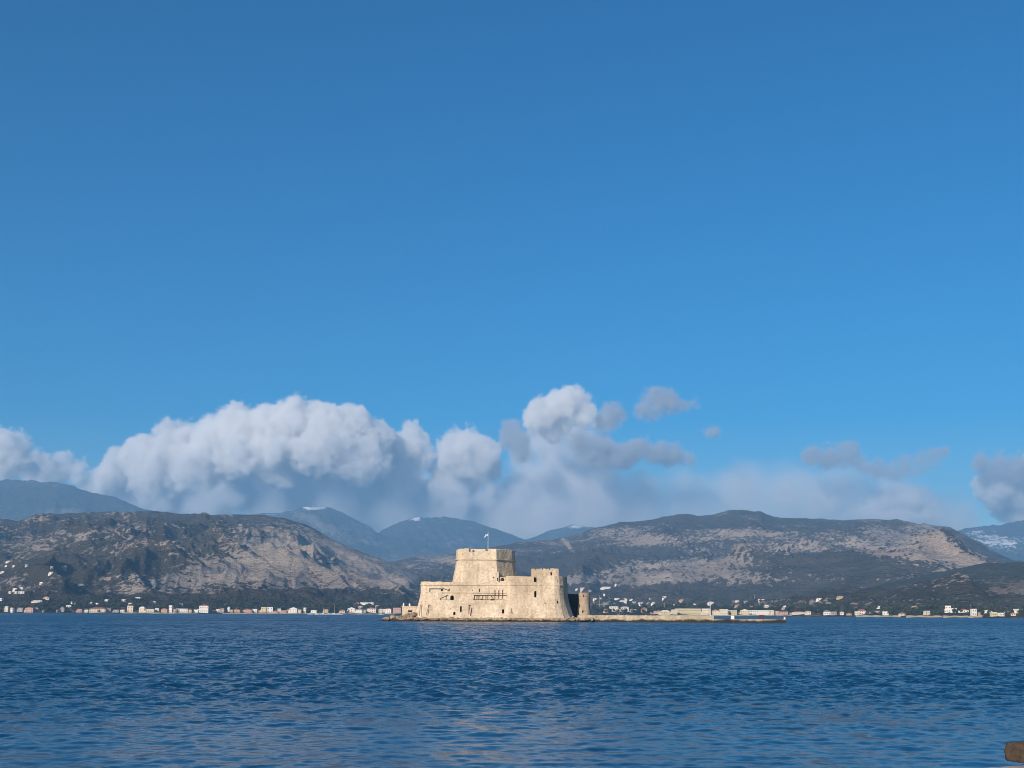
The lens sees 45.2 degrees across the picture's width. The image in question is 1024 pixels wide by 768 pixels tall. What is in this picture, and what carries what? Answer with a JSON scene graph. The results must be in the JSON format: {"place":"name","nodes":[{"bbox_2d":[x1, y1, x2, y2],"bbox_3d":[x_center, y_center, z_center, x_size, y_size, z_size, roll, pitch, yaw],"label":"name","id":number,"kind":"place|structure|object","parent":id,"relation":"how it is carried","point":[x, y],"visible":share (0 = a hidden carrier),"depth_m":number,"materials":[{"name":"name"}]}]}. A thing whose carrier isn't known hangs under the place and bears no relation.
{"place":"outdoors","nodes":[
{"label":"outdoors","id":0,"kind":"place"},
{"bbox_2d":[0,479,170,520],"bbox_3d":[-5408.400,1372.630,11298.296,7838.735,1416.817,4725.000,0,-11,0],"label":"mountain","id":1,"kind":"structure","parent":0,"point":[21,500],"depth_m":12193.92,"materials":[{"name":"blue"}]},
{"bbox_2d":[0,511,420,613],"bbox_3d":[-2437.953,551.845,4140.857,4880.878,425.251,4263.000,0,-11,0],"label":"hill","id":2,"kind":"structure","parent":0,"point":[206,557],"depth_m":3185.33,"materials":[{"name":"stone"}]},
{"bbox_2d":[260,607,266,612],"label":"house","id":3,"kind":"structure","parent":2,"relation":"on","point":[263,609],"depth_m":2231.63,"materials":[{"name":"beige paint"}]},
{"bbox_2d":[266,607,272,611],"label":"house","id":4,"kind":"structure","parent":2,"relation":"on","point":[269,609],"depth_m":2234.98,"materials":[{"name":"white paint"}]},
{"bbox_2d":[346,607,355,612],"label":"house","id":5,"kind":"structure","parent":2,"relation":"on","point":[352,610],"depth_m":2285.92,"materials":[{"name":"white paint"}]},
{"bbox_2d":[358,602,373,604],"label":"house","id":6,"kind":"structure","parent":2,"relation":"on","point":[363,603],"depth_m":2633.08,"materials":[{"name":"white paint"}]},
{"bbox_2d":[255,506,390,559],"bbox_3d":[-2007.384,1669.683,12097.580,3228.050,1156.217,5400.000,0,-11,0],"label":"mountain","id":7,"kind":"structure","parent":0,"point":[340,527],"depth_m":13024.86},
{"bbox_2d":[379,516,527,561],"bbox_3d":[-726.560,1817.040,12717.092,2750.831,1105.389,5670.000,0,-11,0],"label":"mountain","id":8,"kind":"structure","parent":0,"point":[418,536],"depth_m":13594.90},
{"bbox_2d":[0,613,1023,767],"bbox_3d":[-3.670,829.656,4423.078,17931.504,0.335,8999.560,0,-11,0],"label":"water","id":9,"kind":"structure","parent":0,"point":[80,690],"depth_m":41.09,"materials":[{"name":"blue liquid"}]},
{"bbox_2d":[381,617,580,621],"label":"rocky islet","id":10,"kind":"object","parent":9,"relation":"in","point":[549,619],"visible":0.26,"depth_m":407.71,"materials":[{"name":"beige stone"}]},
{"bbox_2d":[402,603,417,614],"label":"stone hut","id":11,"kind":"object","parent":10,"relation":"on","point":[408,609],"visible":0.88,"depth_m":417.01,"materials":[{"name":"stone"}]},
{"bbox_2d":[382,612,593,621],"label":"rubble","id":12,"kind":"object","parent":10,"relation":"on","point":[410,615],"visible":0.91,"depth_m":408.84,"materials":[{"name":"beige stone"}]},
{"bbox_2d":[414,548,590,618],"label":"fortress","id":13,"kind":"structure","parent":10,"relation":"on","point":[484,583],"depth_m":413.95,"materials":[{"name":"stone"}]},
{"bbox_2d":[579,615,714,622],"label":"pier","id":14,"kind":"structure","parent":9,"relation":"in","point":[647,618],"depth_m":410.52,"materials":[{"name":"stone"}]},
{"bbox_2d":[714,619,785,622],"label":"quay","id":15,"kind":"structure","parent":9,"relation":"in","point":[750,620],"depth_m":410.74,"materials":[{"name":"concrete"}]},
{"bbox_2d":[0,612,1023,617],"bbox_3d":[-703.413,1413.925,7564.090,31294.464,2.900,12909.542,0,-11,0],"label":"ground","id":16,"kind":"structure","parent":0,"point":[401,614],"depth_m":1992.09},
{"bbox_2d":[4,606,9,611],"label":"house","id":17,"kind":"structure","parent":16,"relation":"on","point":[7,609],"depth_m":2109.73,"materials":[{"name":"white paint"}]},
{"bbox_2d":[24,607,35,611],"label":"house","id":18,"kind":"structure","parent":16,"relation":"on","point":[29,609],"depth_m":2032.15,"materials":[{"name":"paint"}]},
{"bbox_2d":[89,607,106,612],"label":"house","id":19,"kind":"structure","parent":16,"relation":"on","point":[95,609],"depth_m":2163.79,"materials":[{"name":"paint"}]},
{"bbox_2d":[127,606,133,611],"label":"house","id":20,"kind":"structure","parent":16,"relation":"on","point":[130,608],"depth_m":2175.12,"materials":[{"name":"white paint"}]},
{"bbox_2d":[139,607,145,612],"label":"house","id":21,"kind":"structure","parent":16,"relation":"on","point":[142,609],"depth_m":2171.15,"materials":[{"name":"beige paint"}]},
{"bbox_2d":[124,612,174,613],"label":"sea wall","id":22,"kind":"structure","parent":16,"relation":"on","point":[153,613],"depth_m":2029.73,"materials":[{"name":"grey stone"}]},
{"bbox_2d":[144,609,154,612],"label":"house","id":23,"kind":"structure","parent":16,"relation":"on","point":[149,610],"depth_m":2168.66,"materials":[{"name":"beige paint"}]},
{"bbox_2d":[161,608,168,612],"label":"house","id":24,"kind":"structure","parent":16,"relation":"on","point":[165,610],"depth_m":2169.59,"materials":[{"name":"paint"}]},
{"bbox_2d":[169,605,173,612],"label":"house","id":25,"kind":"structure","parent":16,"relation":"on","point":[171,608],"depth_m":2173.06,"materials":[{"name":"white paint"}]},
{"bbox_2d":[177,609,187,612],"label":"house","id":26,"kind":"structure","parent":16,"relation":"on","point":[183,610],"depth_m":2179.94,"materials":[{"name":"white paint"}]},
{"bbox_2d":[198,604,208,612],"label":"house","id":27,"kind":"structure","parent":16,"relation":"on","point":[203,608],"depth_m":2192.02,"materials":[{"name":"paint"}]},
{"bbox_2d":[241,609,251,612],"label":"house","id":28,"kind":"structure","parent":16,"relation":"on","point":[248,610],"depth_m":2222.01,"materials":[{"name":"paint"}]},
{"bbox_2d":[222,613,302,613],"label":"sea wall","id":29,"kind":"structure","parent":16,"relation":"on","point":[262,613],"depth_m":2070.35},
{"bbox_2d":[288,607,297,612],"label":"house","id":30,"kind":"structure","parent":16,"relation":"on","point":[293,610],"depth_m":2227.55,"materials":[{"name":"white paint"}]},
{"bbox_2d":[303,613,359,614],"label":"sea wall","id":31,"kind":"structure","parent":16,"relation":"on","point":[330,613],"depth_m":2096.22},
{"bbox_2d":[367,607,375,612],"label":"house","id":32,"kind":"structure","parent":16,"relation":"on","point":[372,610],"depth_m":2342.10,"materials":[{"name":"paint"}]},
{"bbox_2d":[385,608,391,612],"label":"house","id":33,"kind":"structure","parent":16,"relation":"on","point":[388,610],"depth_m":2318.81,"materials":[{"name":"paint"}]},
{"bbox_2d":[393,608,400,612],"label":"house","id":34,"kind":"structure","parent":16,"relation":"on","point":[396,610],"depth_m":2311.58,"materials":[{"name":"paint"}]},
{"bbox_2d":[0,594,1023,614],"bbox_3d":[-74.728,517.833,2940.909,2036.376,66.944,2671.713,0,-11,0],"label":"woods","id":35,"kind":"object","parent":16,"relation":"on","point":[661,608],"visible":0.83,"depth_m":2312.10,"materials":[{"name":"green plant"}]},
{"bbox_2d":[658,610,669,614],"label":"house","id":36,"kind":"structure","parent":16,"relation":"on","point":[664,612],"depth_m":2259.82,"materials":[{"name":"beige paint"}]},
{"bbox_2d":[675,609,700,614],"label":"house","id":37,"kind":"structure","parent":16,"relation":"on","point":[689,611],"depth_m":2314.24,"materials":[{"name":"beige paint"}]},
{"bbox_2d":[700,609,709,614],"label":"house","id":38,"kind":"structure","parent":16,"relation":"on","point":[705,612],"depth_m":2297.20,"materials":[{"name":"beige paint"}]},
{"bbox_2d":[712,609,718,614],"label":"house","id":39,"kind":"structure","parent":16,"relation":"on","point":[715,612],"depth_m":2282.08,"materials":[{"name":"paint"}]},
{"bbox_2d":[718,609,727,614],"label":"house","id":40,"kind":"structure","parent":16,"relation":"on","point":[723,612],"depth_m":2271.46,"materials":[{"name":"beige paint"}]},
{"bbox_2d":[728,610,736,614],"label":"house","id":41,"kind":"structure","parent":16,"relation":"on","point":[732,612],"depth_m":2284.81,"materials":[{"name":"beige paint"}]},
{"bbox_2d":[677,615,791,615],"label":"sea wall","id":42,"kind":"structure","parent":16,"relation":"on","point":[732,615],"depth_m":2014.34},
{"bbox_2d":[738,609,748,614],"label":"house","id":43,"kind":"structure","parent":16,"relation":"on","point":[744,612],"depth_m":2296.40,"materials":[{"name":"beige paint"}]},
{"bbox_2d":[749,610,768,614],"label":"house","id":44,"kind":"structure","parent":16,"relation":"on","point":[758,612],"depth_m":2316.75,"materials":[{"name":"white paint"}]},
{"bbox_2d":[823,610,830,614],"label":"house","id":45,"kind":"structure","parent":16,"relation":"on","point":[826,612],"depth_m":2015.65,"materials":[{"name":"white paint"}]},
{"bbox_2d":[856,615,891,616],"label":"sea wall","id":46,"kind":"structure","parent":16,"relation":"on","point":[873,616],"depth_m":1649.62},
{"bbox_2d":[906,615,925,617],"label":"sea wall","id":47,"kind":"structure","parent":16,"relation":"on","point":[908,616],"depth_m":1576.19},
{"bbox_2d":[943,615,967,617],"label":"sea wall","id":48,"kind":"structure","parent":16,"relation":"on","point":[945,616],"depth_m":1504.39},
{"bbox_2d":[990,612,996,616],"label":"house","id":49,"kind":"structure","parent":16,"relation":"on","point":[992,614],"depth_m":1635.91,"materials":[{"name":"beige paint"}]},
{"bbox_2d":[0,0,1023,539],"label":"sky","id":50,"kind":"structure","parent":0,"point":[524,269],"materials":[{"name":"blue"}]},
{"bbox_2d":[526,524,593,541],"bbox_3d":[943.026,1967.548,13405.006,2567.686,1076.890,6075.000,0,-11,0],"label":"mountain","id":51,"kind":"structure","parent":0,"point":[569,530],"depth_m":14760.13,"materials":[{"name":"blue"}]},
{"bbox_2d":[389,510,1023,614],"bbox_3d":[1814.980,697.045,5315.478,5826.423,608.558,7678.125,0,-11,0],"label":"mountain","id":52,"kind":"structure","parent":0,"point":[734,555],"depth_m":4612.85,"materials":[{"name":"stone"}]},
{"bbox_2d":[609,606,617,611],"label":"house","id":53,"kind":"structure","parent":52,"relation":"on","point":[614,607],"depth_m":2354.32,"materials":[{"name":"white paint"}]},
{"bbox_2d":[619,606,628,611],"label":"house","id":54,"kind":"structure","parent":52,"relation":"on","point":[624,607],"depth_m":2338.88,"materials":[{"name":"white paint"}]},
{"bbox_2d":[774,561,1023,616],"bbox_3d":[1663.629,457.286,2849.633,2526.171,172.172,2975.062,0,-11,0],"label":"hill","id":55,"kind":"structure","parent":0,"point":[1004,582],"depth_m":2766.82,"materials":[{"name":"green plant"}]},
{"bbox_2d":[792,611,804,614],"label":"house","id":56,"kind":"structure","parent":55,"relation":"on","point":[797,612],"depth_m":2132.28,"materials":[{"name":"paint"}]},
{"bbox_2d":[858,609,865,614],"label":"house","id":57,"kind":"structure","parent":55,"relation":"on","point":[861,611],"depth_m":1970.14,"materials":[{"name":"paint"}]},
{"bbox_2d":[944,606,950,612],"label":"house","id":58,"kind":"structure","parent":55,"relation":"on","point":[947,609],"depth_m":1898.44,"materials":[{"name":"white paint"}]},
{"bbox_2d":[970,609,976,615],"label":"house","id":59,"kind":"structure","parent":55,"relation":"on","point":[973,612],"depth_m":1694.64,"materials":[{"name":"white paint"}]},
{"bbox_2d":[958,520,1023,560],"bbox_3d":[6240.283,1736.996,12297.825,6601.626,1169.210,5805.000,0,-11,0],"label":"mountain","id":60,"kind":"structure","parent":0,"point":[1006,540],"depth_m":13196.10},
{"bbox_2d":[988,765,1023,767],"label":"quayside","id":61,"kind":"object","parent":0,"point":[1022,766],"visible":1,"depth_m":13.61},
{"bbox_2d":[1004,740,1023,762],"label":"stone block","id":62,"kind":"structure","parent":61,"relation":"on","point":[1013,751],"depth_m":14.08,"materials":[{"name":"brown stone"}]}
]}

